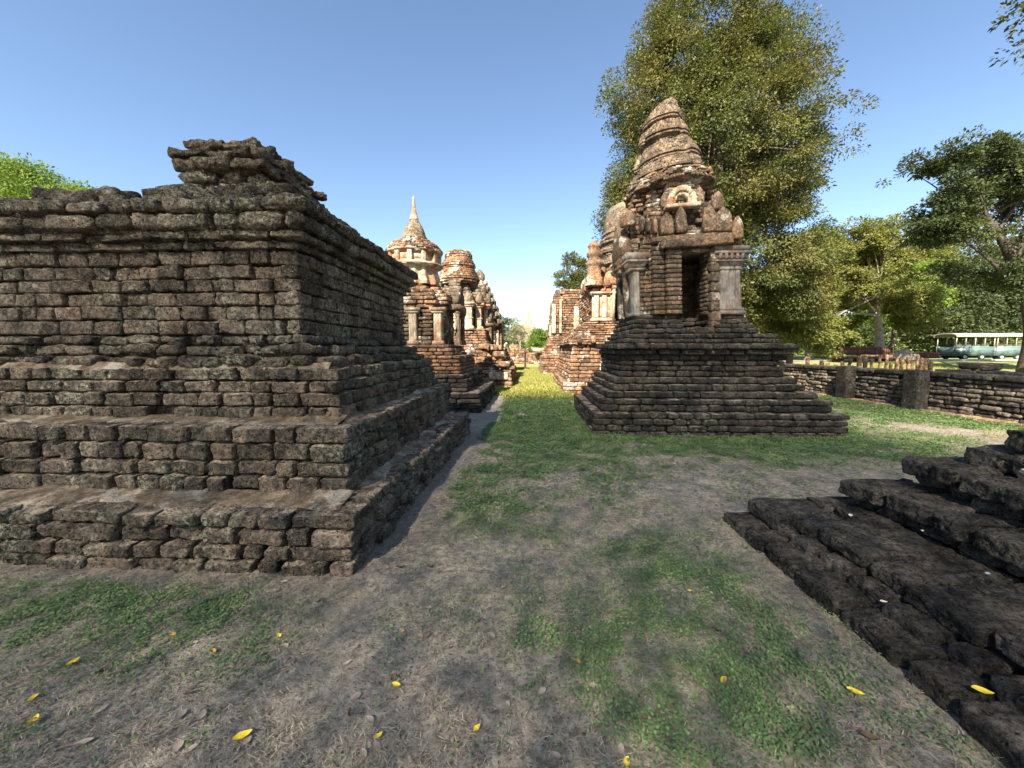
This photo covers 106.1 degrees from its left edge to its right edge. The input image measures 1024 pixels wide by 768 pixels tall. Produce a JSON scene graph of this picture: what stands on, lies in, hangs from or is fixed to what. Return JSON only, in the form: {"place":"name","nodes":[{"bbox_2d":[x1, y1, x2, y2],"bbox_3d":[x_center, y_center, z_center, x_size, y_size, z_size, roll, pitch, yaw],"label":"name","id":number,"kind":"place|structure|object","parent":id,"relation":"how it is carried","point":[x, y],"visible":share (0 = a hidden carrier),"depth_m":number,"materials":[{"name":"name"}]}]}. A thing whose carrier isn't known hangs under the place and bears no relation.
{"place":"outdoors","nodes":[
{"label":"outdoors","id":0,"kind":"place"},
{"bbox_2d":[477,269,514,364],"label":"tiered tower","id":1,"kind":"structure","parent":0,"point":[484,288],"depth_m":25.64,"materials":[{"name":"brown brick"}]},
{"bbox_2d":[0,352,1020,767],"bbox_3d":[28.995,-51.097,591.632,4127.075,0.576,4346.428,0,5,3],"label":"ground","id":2,"kind":"structure","parent":0,"point":[318,700],"depth_m":2.03,"materials":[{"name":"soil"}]},
{"bbox_2d":[26,693,38,701],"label":"yellow leaf","id":3,"kind":"object","parent":2,"relation":"on","point":[31,697],"visible":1,"depth_m":1.77,"materials":[{"name":"yellow plant"}]},
{"bbox_2d":[27,713,38,724],"bbox_3d":[-2.053,1.442,1.653,0.037,0.014,0.053,0,5,3],"label":"yellow leaf","id":4,"kind":"object","parent":2,"relation":"on","point":[33,720],"visible":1,"depth_m":1.66,"materials":[{"name":"yellow plant"}]},
{"bbox_2d":[0,152,97,197],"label":"rain tree","id":5,"kind":"object","parent":2,"relation":"on","point":[20,179],"visible":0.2,"depth_m":18.35,"materials":[{"name":"green plant"}]},
{"bbox_2d":[66,657,79,664],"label":"yellow leaf","id":6,"kind":"object","parent":2,"relation":"on","point":[71,661],"visible":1,"depth_m":1.96,"materials":[{"name":"yellow plant"}]},
{"bbox_2d":[77,737,92,743],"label":"dry leaf","id":7,"kind":"object","parent":2,"relation":"on","point":[85,740],"visible":1,"depth_m":1.58,"materials":[{"name":"beige plant"}]},
{"bbox_2d":[93,704,107,713],"bbox_3d":[-1.825,1.444,1.710,0.028,0.006,0.049,0,5,3],"label":"dry leaf","id":8,"kind":"object","parent":2,"relation":"on","point":[102,708],"visible":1,"depth_m":1.71,"materials":[{"name":"beige plant"}]},
{"bbox_2d":[99,662,111,672],"bbox_3d":[-2.021,1.415,1.917,0.030,0.017,0.062,0,5,3],"label":"brown leaf","id":9,"kind":"object","parent":2,"relation":"on","point":[106,667],"visible":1,"depth_m":1.92,"materials":[{"name":"brown plant"}]},
{"bbox_2d":[173,740,183,752],"bbox_3d":[-1.344,1.457,1.549,0.033,0.006,0.052,0,5,3],"label":"dry leaf","id":10,"kind":"object","parent":2,"relation":"on","point":[177,745],"visible":1,"depth_m":1.55,"materials":[{"name":"beige plant"}]},
{"bbox_2d":[175,708,186,718],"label":"dry leaf","id":11,"kind":"object","parent":2,"relation":"on","point":[180,714],"visible":1,"depth_m":1.69,"materials":[{"name":"grey plant"}]},
{"bbox_2d":[184,743,197,752],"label":"dry leaf","id":12,"kind":"object","parent":2,"relation":"on","point":[193,746],"visible":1,"depth_m":1.55,"materials":[{"name":"beige plant"}]},
{"bbox_2d":[197,709,206,718],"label":"dry leaf","id":13,"kind":"object","parent":2,"relation":"on","point":[201,714],"visible":1,"depth_m":1.69,"materials":[{"name":"grey plant"}]},
{"bbox_2d":[0,136,470,576],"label":"ruined pedestal","id":14,"kind":"object","parent":2,"relation":"on","point":[212,363],"visible":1,"depth_m":3.47,"materials":[{"name":"brick"}]},
{"bbox_2d":[232,729,252,739],"bbox_3d":[-1.102,1.437,1.573,0.055,0.015,0.048,0,5,3],"label":"yellow leaf","id":15,"kind":"object","parent":2,"relation":"on","point":[241,734],"visible":1,"depth_m":1.58,"materials":[{"name":"yellow plant"}]},
{"bbox_2d":[242,735,251,744],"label":"dry leaf","id":16,"kind":"object","parent":2,"relation":"on","point":[245,741],"visible":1,"depth_m":1.57,"materials":[{"name":"beige plant"}]},
{"bbox_2d":[348,707,352,715],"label":"brown leaf","id":17,"kind":"object","parent":2,"relation":"on","point":[350,713],"visible":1,"depth_m":1.69,"materials":[{"name":"brown plant"}]},
{"bbox_2d":[351,691,360,699],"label":"dry leaf","id":18,"kind":"object","parent":2,"relation":"on","point":[356,695],"visible":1,"depth_m":1.78,"materials":[{"name":"grey plant"}]},
{"bbox_2d":[360,748,366,756],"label":"dry leaf","id":19,"kind":"object","parent":2,"relation":"on","point":[364,753],"visible":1,"depth_m":1.52,"materials":[{"name":"beige plant"}]},
{"bbox_2d":[366,715,373,721],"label":"dry leaf","id":20,"kind":"object","parent":2,"relation":"on","point":[369,718],"visible":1,"depth_m":1.66,"materials":[{"name":"beige plant"}]},
{"bbox_2d":[374,740,380,749],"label":"dry leaf","id":21,"kind":"object","parent":2,"relation":"on","point":[377,745],"visible":1,"depth_m":1.55,"materials":[{"name":"grey plant"}]},
{"bbox_2d":[392,682,400,685],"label":"yellow leaf","id":22,"kind":"object","parent":2,"relation":"on","point":[395,683],"visible":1,"depth_m":1.82,"materials":[{"name":"yellow plant"}]},
{"bbox_2d":[385,196,496,412],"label":"bell chedi","id":23,"kind":"structure","parent":2,"relation":"on","point":[431,307],"depth_m":10.82,"materials":[{"name":"brown brick"}]},
{"bbox_2d":[454,691,464,694],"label":"dry leaf","id":24,"kind":"object","parent":2,"relation":"on","point":[458,692],"visible":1,"depth_m":1.78,"materials":[{"name":"grey plant"}]},
{"bbox_2d":[473,723,479,730],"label":"yellow leaf","id":25,"kind":"object","parent":2,"relation":"on","point":[476,727],"visible":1,"depth_m":1.61,"materials":[{"name":"yellow plant"}]},
{"bbox_2d":[439,249,515,387],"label":"ringed chedi","id":26,"kind":"structure","parent":2,"relation":"on","point":[492,361],"depth_m":17.56,"materials":[{"name":"brown brick"}]},
{"bbox_2d":[0,413,1007,767],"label":"dry straw","id":27,"kind":"object","parent":2,"relation":"on","point":[462,717],"visible":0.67,"depth_m":2.08,"materials":[{"name":"beige plant"}]},
{"bbox_2d":[0,390,1023,767],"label":"ground cover","id":28,"kind":"object","parent":2,"relation":"on","point":[678,574],"visible":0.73,"depth_m":2.34,"materials":[{"name":"green plant"}]},
{"bbox_2d":[502,316,526,350],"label":"distant tree","id":29,"kind":"object","parent":2,"relation":"on","point":[505,320],"visible":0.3,"depth_m":73.36,"materials":[{"name":"green plant"}]},
{"bbox_2d":[504,315,532,348],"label":"pale tree","id":30,"kind":"object","parent":2,"relation":"on","point":[519,329],"visible":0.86,"depth_m":57.44,"materials":[{"name":"green plant"}]},
{"bbox_2d":[520,349,529,368],"bbox_3d":[1.057,-1.989,30.929,0.768,1.700,0.770,0,5,3],"label":"dark post","id":31,"kind":"object","parent":2,"relation":"on","point":[525,353],"visible":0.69,"depth_m":30.86,"materials":[{"name":"brown stone"}]},
{"bbox_2d":[523,303,542,352],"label":"distant chedi","id":32,"kind":"structure","parent":2,"relation":"on","point":[529,323],"depth_m":117.37,"materials":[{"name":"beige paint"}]},
{"bbox_2d":[524,327,546,347],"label":"round bush","id":33,"kind":"object","parent":2,"relation":"on","point":[537,338],"visible":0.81,"depth_m":50.90,"materials":[{"name":"green plant"}]},
{"bbox_2d":[537,687,545,693],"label":"dry leaf","id":34,"kind":"object","parent":2,"relation":"on","point":[542,690],"visible":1,"depth_m":1.79,"materials":[{"name":"grey plant"}]},
{"bbox_2d":[552,751,560,756],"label":"dry leaf","id":35,"kind":"object","parent":2,"relation":"on","point":[555,753],"visible":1,"depth_m":1.52,"materials":[{"name":"grey plant"}]},
{"bbox_2d":[538,289,581,373],"bbox_3d":[4.683,-3.579,27.106,5.586,5.588,5.060,0,5,3],"label":"flat topped shrine","id":36,"kind":"object","parent":2,"relation":"on","point":[564,310],"visible":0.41,"depth_m":25.27,"materials":[{"name":"brown brick"}]},
{"bbox_2d":[551,251,587,289],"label":"thin treetop","id":37,"kind":"object","parent":2,"relation":"on","point":[576,278],"visible":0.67,"depth_m":57.43,"materials":[{"name":"green plant"}]},
{"bbox_2d":[553,201,626,393],"bbox_3d":[5.169,-3.705,16.593,6.468,7.734,6.319,0,5,3],"label":"red shrine","id":38,"kind":"object","parent":2,"relation":"on","point":[579,362],"visible":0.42,"depth_m":14.34,"materials":[{"name":"brown brick"}]},
{"bbox_2d":[589,681,594,689],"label":"dry leaf","id":39,"kind":"object","parent":2,"relation":"on","point":[591,683],"visible":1,"depth_m":1.83,"materials":[{"name":"beige plant"}]},
{"bbox_2d":[618,742,623,752],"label":"dry leaf","id":40,"kind":"object","parent":2,"relation":"on","point":[621,746],"visible":1,"depth_m":1.54,"materials":[{"name":"beige plant"}]},
{"bbox_2d":[623,756,629,765],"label":"yellow leaf","id":41,"kind":"object","parent":2,"relation":"on","point":[625,762],"visible":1,"depth_m":1.49,"materials":[{"name":"yellow plant"}]},
{"bbox_2d":[574,97,849,437],"bbox_3d":[3.917,-2.737,8.473,4.683,7.255,3.344,0,5,3],"label":"leaning shrine","id":42,"kind":"object","parent":2,"relation":"on","point":[686,349],"visible":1,"depth_m":7.86,"materials":[{"name":"brown brick"}]},
{"bbox_2d":[495,361,968,398],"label":"grass","id":43,"kind":"structure","parent":2,"relation":"on","point":[534,381],"depth_m":16.27,"materials":[{"name":"plant"}]},
{"bbox_2d":[588,0,881,332],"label":"tall tree","id":44,"kind":"object","parent":2,"relation":"on","point":[714,93],"visible":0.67,"depth_m":20.49,"materials":[{"name":"green plant"}]},
{"bbox_2d":[504,316,1021,355],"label":"treeline","id":45,"kind":"object","parent":2,"relation":"on","point":[866,332],"visible":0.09,"depth_m":69.51,"materials":[{"name":"green plant"}]},
{"bbox_2d":[754,227,859,363],"bbox_3d":[19.253,-5.668,25.475,7.706,10.006,4.702,0,5,3],"label":"bushy tree","id":46,"kind":"object","parent":2,"relation":"on","point":[818,331],"visible":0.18,"depth_m":24.81,"materials":[{"name":"green plant"}]},
{"bbox_2d":[804,225,849,359],"bbox_3d":[29.261,-8.836,38.279,8.339,13.084,5.263,0,5,3],"label":"slim tree","id":47,"kind":"object","parent":2,"relation":"on","point":[835,243],"visible":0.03,"depth_m":36.33,"materials":[{"name":"green plant"}]},
{"bbox_2d":[814,236,866,357],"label":"leafy tree","id":48,"kind":"object","parent":2,"relation":"on","point":[853,325],"visible":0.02,"depth_m":48.34,"materials":[{"name":"green plant"}]},
{"bbox_2d":[821,294,868,358],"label":"slim tree","id":49,"kind":"object","parent":2,"relation":"on","point":[856,309],"visible":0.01,"depth_m":41.24,"materials":[{"name":"green plant"}]},
{"bbox_2d":[835,365,856,398],"bbox_3d":[10.878,-0.040,12.566,0.330,1.137,0.488,0,5,3],"label":"wall post","id":50,"kind":"object","parent":2,"relation":"on","point":[845,382],"depth_m":12.38,"materials":[{"name":"grey stone"}]},
{"bbox_2d":[847,358,851,365],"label":"pillar stump","id":51,"kind":"object","parent":2,"relation":"on","point":[849,361],"visible":0.4,"depth_m":23.59,"materials":[{"name":"stone"}]},
{"bbox_2d":[847,686,863,694],"bbox_3d":[1.586,1.420,1.780,0.058,0.011,0.039,0,5,3],"label":"yellow leaf","id":52,"kind":"object","parent":2,"relation":"on","point":[856,691],"visible":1,"depth_m":1.78,"materials":[{"name":"yellow plant"}]},
{"bbox_2d":[856,356,861,366],"bbox_3d":[17.068,-0.726,18.963,0.207,1.301,0.184,0,5,3],"label":"pillar stump","id":53,"kind":"object","parent":2,"relation":"on","point":[859,362],"visible":0.41,"depth_m":18.87,"materials":[{"name":"brown stone"}]},
{"bbox_2d":[827,357,895,361],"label":"footbridge deck","id":54,"kind":"structure","parent":2,"relation":"on","point":[838,359],"depth_m":34.57,"materials":[{"name":"red wood"}]},
{"bbox_2d":[840,347,893,356],"bbox_3d":[31.745,-2.875,34.470,4.516,0.880,0.110,0,5,3],"label":"railing","id":55,"kind":"object","parent":54,"relation":"on","point":[858,351],"visible":0.95,"depth_m":34.44,"materials":[{"name":"red wood"}]},
{"bbox_2d":[862,357,867,367],"bbox_3d":[19.734,-0.931,21.550,0.209,1.272,0.196,0,5,3],"label":"pillar stump","id":56,"kind":"object","parent":2,"relation":"on","point":[865,361],"visible":0.35,"depth_m":21.46,"materials":[{"name":"brown stone"}]},
{"bbox_2d":[860,731,879,739],"bbox_3d":[1.469,1.447,1.581,0.063,0.020,0.036,0,5,3],"label":"brown leaf","id":57,"kind":"object","parent":2,"relation":"on","point":[868,735],"visible":1,"depth_m":1.59,"materials":[{"name":"brown plant"}]},
{"bbox_2d":[860,354,882,356],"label":"fallen lintel","id":58,"kind":"structure","parent":2,"relation":"on","point":[877,355],"depth_m":20.54,"materials":[{"name":"brown stone"}]},
{"bbox_2d":[870,359,873,367],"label":"pillar stump","id":59,"kind":"object","parent":2,"relation":"on","point":[871,363],"visible":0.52,"depth_m":21.81,"materials":[{"name":"brown stone"}]},
{"bbox_2d":[724,430,1023,767],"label":"stepped ruin","id":60,"kind":"object","parent":2,"relation":"on","point":[944,625],"visible":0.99,"depth_m":2.40,"materials":[{"name":"brown stone"}]},
{"bbox_2d":[971,685,994,693],"bbox_3d":[2.021,1.315,1.654,0.067,0.008,0.042,0,5,3],"label":"yellow leaf","id":61,"kind":"object","parent":60,"relation":"on","point":[981,689],"visible":1,"depth_m":1.66,"materials":[{"name":"yellow plant"}]},
{"bbox_2d":[801,212,952,360],"bbox_3d":[34.060,-9.111,36.881,13.672,14.085,7.615,0,5,3],"label":"spreading tree","id":62,"kind":"object","parent":2,"relation":"on","point":[877,284],"visible":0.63,"depth_m":35.45,"materials":[{"name":"green plant"}]},
{"bbox_2d":[878,357,880,367],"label":"pillar stump","id":63,"kind":"object","parent":2,"relation":"on","point":[879,362],"visible":0.43,"depth_m":19.25,"materials":[{"name":"brown stone"}]},
{"bbox_2d":[884,355,888,368],"bbox_3d":[22.953,-1.136,23.623,0.165,1.321,0.146,0,5,3],"label":"pillar stump","id":64,"kind":"object","parent":2,"relation":"on","point":[886,360],"visible":0.7,"depth_m":23.56,"materials":[{"name":"brown stone"}]},
{"bbox_2d":[894,358,898,368],"bbox_3d":[20.186,-0.764,20.220,0.171,1.165,0.150,0,5,3],"label":"pillar stump","id":65,"kind":"object","parent":2,"relation":"on","point":[896,363],"visible":0.51,"depth_m":20.16,"materials":[{"name":"brown stone"}]},
{"bbox_2d":[779,363,1023,425],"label":"boundary wall","id":66,"kind":"structure","parent":2,"relation":"on","point":[996,397],"depth_m":9.70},
{"bbox_2d":[899,358,903,368],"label":"pillar stump","id":67,"kind":"object","parent":2,"relation":"on","point":[901,365],"visible":0.55,"depth_m":22.61,"materials":[{"name":"brown stone"}]},
{"bbox_2d":[846,258,964,356],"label":"sunlit tree","id":68,"kind":"object","parent":2,"relation":"on","point":[922,266],"visible":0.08,"depth_m":43.83,"materials":[{"name":"green plant"}]},
{"bbox_2d":[893,349,918,360],"bbox_3d":[35.590,-2.627,34.824,1.915,1.038,0.962,0,5,3],"label":"boulder pile","id":69,"kind":"object","parent":2,"relation":"on","point":[902,353],"visible":0.78,"depth_m":34.47,"materials":[{"name":"grey stone"}]},
{"bbox_2d":[906,357,911,369],"bbox_3d":[19.484,-0.696,18.948,0.188,1.264,0.177,0,5,3],"label":"pillar stump","id":70,"kind":"object","parent":2,"relation":"on","point":[908,362],"visible":0.55,"depth_m":18.88,"materials":[{"name":"brown stone"}]},
{"bbox_2d":[900,369,930,409],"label":"stone pillar","id":71,"kind":"structure","parent":2,"relation":"on","point":[915,389],"depth_m":10.13,"materials":[{"name":"grey stone"}]},
{"bbox_2d":[915,355,919,368],"bbox_3d":[22.337,-0.928,21.229,0.153,1.297,0.143,0,5,3],"label":"pillar stump","id":72,"kind":"object","parent":2,"relation":"on","point":[917,362],"visible":0.51,"depth_m":21.16,"materials":[{"name":"brown stone"}]},
{"bbox_2d":[918,358,924,369],"bbox_3d":[20.291,-0.691,19.111,0.175,1.220,0.164,0,5,3],"label":"pillar stump","id":73,"kind":"object","parent":2,"relation":"on","point":[921,363],"visible":0.45,"depth_m":19.03,"materials":[{"name":"brown stone"}]},
{"bbox_2d":[923,358,927,369],"bbox_3d":[24.659,-0.976,22.948,0.178,1.120,0.170,0,5,3],"label":"pillar stump","id":74,"kind":"object","parent":2,"relation":"on","point":[925,363],"visible":0.54,"depth_m":22.89,"materials":[{"name":"brown stone"}]},
{"bbox_2d":[912,353,939,359],"bbox_3d":[38.682,-2.590,36.189,2.810,0.730,0.110,0,5,3],"label":"railing","id":75,"kind":"object","parent":2,"relation":"on","point":[929,355],"visible":0.64,"depth_m":36.12,"materials":[{"name":"red wood"}]},
{"bbox_2d":[889,221,967,353],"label":"leafy tree","id":76,"kind":"object","parent":2,"relation":"on","point":[944,251],"visible":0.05,"depth_m":47.41,"materials":[{"name":"green plant"}]},
{"bbox_2d":[927,362,932,370],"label":"pillar stump","id":77,"kind":"object","parent":2,"relation":"on","point":[930,366],"visible":0.52,"depth_m":19.21,"materials":[{"name":"stone"}]},
{"bbox_2d":[844,359,1017,360],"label":"kerb","id":78,"kind":"structure","parent":2,"relation":"on","point":[960,360],"depth_m":37.28,"materials":[{"name":"grey concrete"}]},
{"bbox_2d":[873,124,1023,371],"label":"crooked tree","id":79,"kind":"object","parent":2,"relation":"on","point":[992,181],"visible":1,"depth_m":23.84,"materials":[{"name":"green plant"}]},
{"bbox_2d":[897,236,1023,348],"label":"shady tree","id":80,"kind":"object","parent":2,"relation":"on","point":[980,310],"visible":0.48,"depth_m":46.05,"materials":[{"name":"green plant"}]},
{"bbox_2d":[926,228,1010,357],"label":"leafy tree","id":81,"kind":"object","parent":2,"relation":"on","point":[981,245],"visible":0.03,"depth_m":49.28,"materials":[{"name":"green plant"}]},
{"bbox_2d":[987,0,1023,73],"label":"overhanging tree","id":82,"kind":"object","parent":2,"relation":"on","point":[1005,18],"visible":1,"depth_m":7.86,"materials":[{"name":"green plant"}]},
{"bbox_3d":[12.436,0.364,8.913,1.206,0.921,4.451,0,5,3],"label":"block heap","id":83,"kind":"object","parent":2,"relation":"on","visible":0},
{"bbox_2d":[935,369,982,372],"bbox_3d":[12.081,-0.280,10.375,0.499,0.243,1.021,1,5,7],"label":"loose block","id":84,"kind":"object","parent":83,"relation":"on","point":[960,370],"depth_m":10.26,"materials":[{"name":"grey stone"}]},
{"bbox_2d":[958,363,1002,370],"bbox_3d":[12.214,-0.461,10.051,0.496,0.205,0.712,1,5,10],"label":"loose block","id":85,"kind":"object","parent":84,"relation":"on","point":[982,366],"depth_m":9.83,"materials":[{"name":"grey stone"}]},
{"bbox_2d":[973,370,1023,374],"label":"loose block","id":86,"kind":"object","parent":83,"relation":"on","point":[994,372],"depth_m":9.54,"materials":[{"name":"grey stone"}]},
{"bbox_2d":[1009,373,1023,375],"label":"loose block","id":87,"kind":"object","parent":83,"relation":"on","point":[1017,374],"depth_m":9.15,"materials":[{"name":"grey stone"}]},
{"bbox_2d":[0,0,1023,349],"label":"sky","id":88,"kind":"structure","parent":0,"point":[480,112],"materials":[{"name":"blue"}]},
{"bbox_2d":[508,344,541,363],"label":"ruin wall","id":89,"kind":"structure","parent":0,"point":[516,354],"depth_m":43.89,"materials":[{"name":"brown brick"}]},
{"bbox_2d":[533,348,543,350],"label":"white slab","id":90,"kind":"structure","parent":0,"point":[537,349],"depth_m":42.63,"materials":[{"name":"beige paint"}]},
{"bbox_2d":[474,393,1023,446],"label":"short grass","id":91,"kind":"structure","parent":0,"point":[630,435],"depth_m":7.41,"materials":[{"name":"green plant"}]},
{"bbox_2d":[784,359,831,361],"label":"road","id":92,"kind":"structure","parent":0,"point":[798,360],"depth_m":38.31,"materials":[{"name":"grey asphalt"}]},
{"bbox_2d":[934,333,1022,358],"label":"sightseeing tram","id":93,"kind":"object","parent":92,"relation":"on","point":[994,351],"visible":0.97,"depth_m":38.85,"materials":[{"name":"green paint"}]}
]}

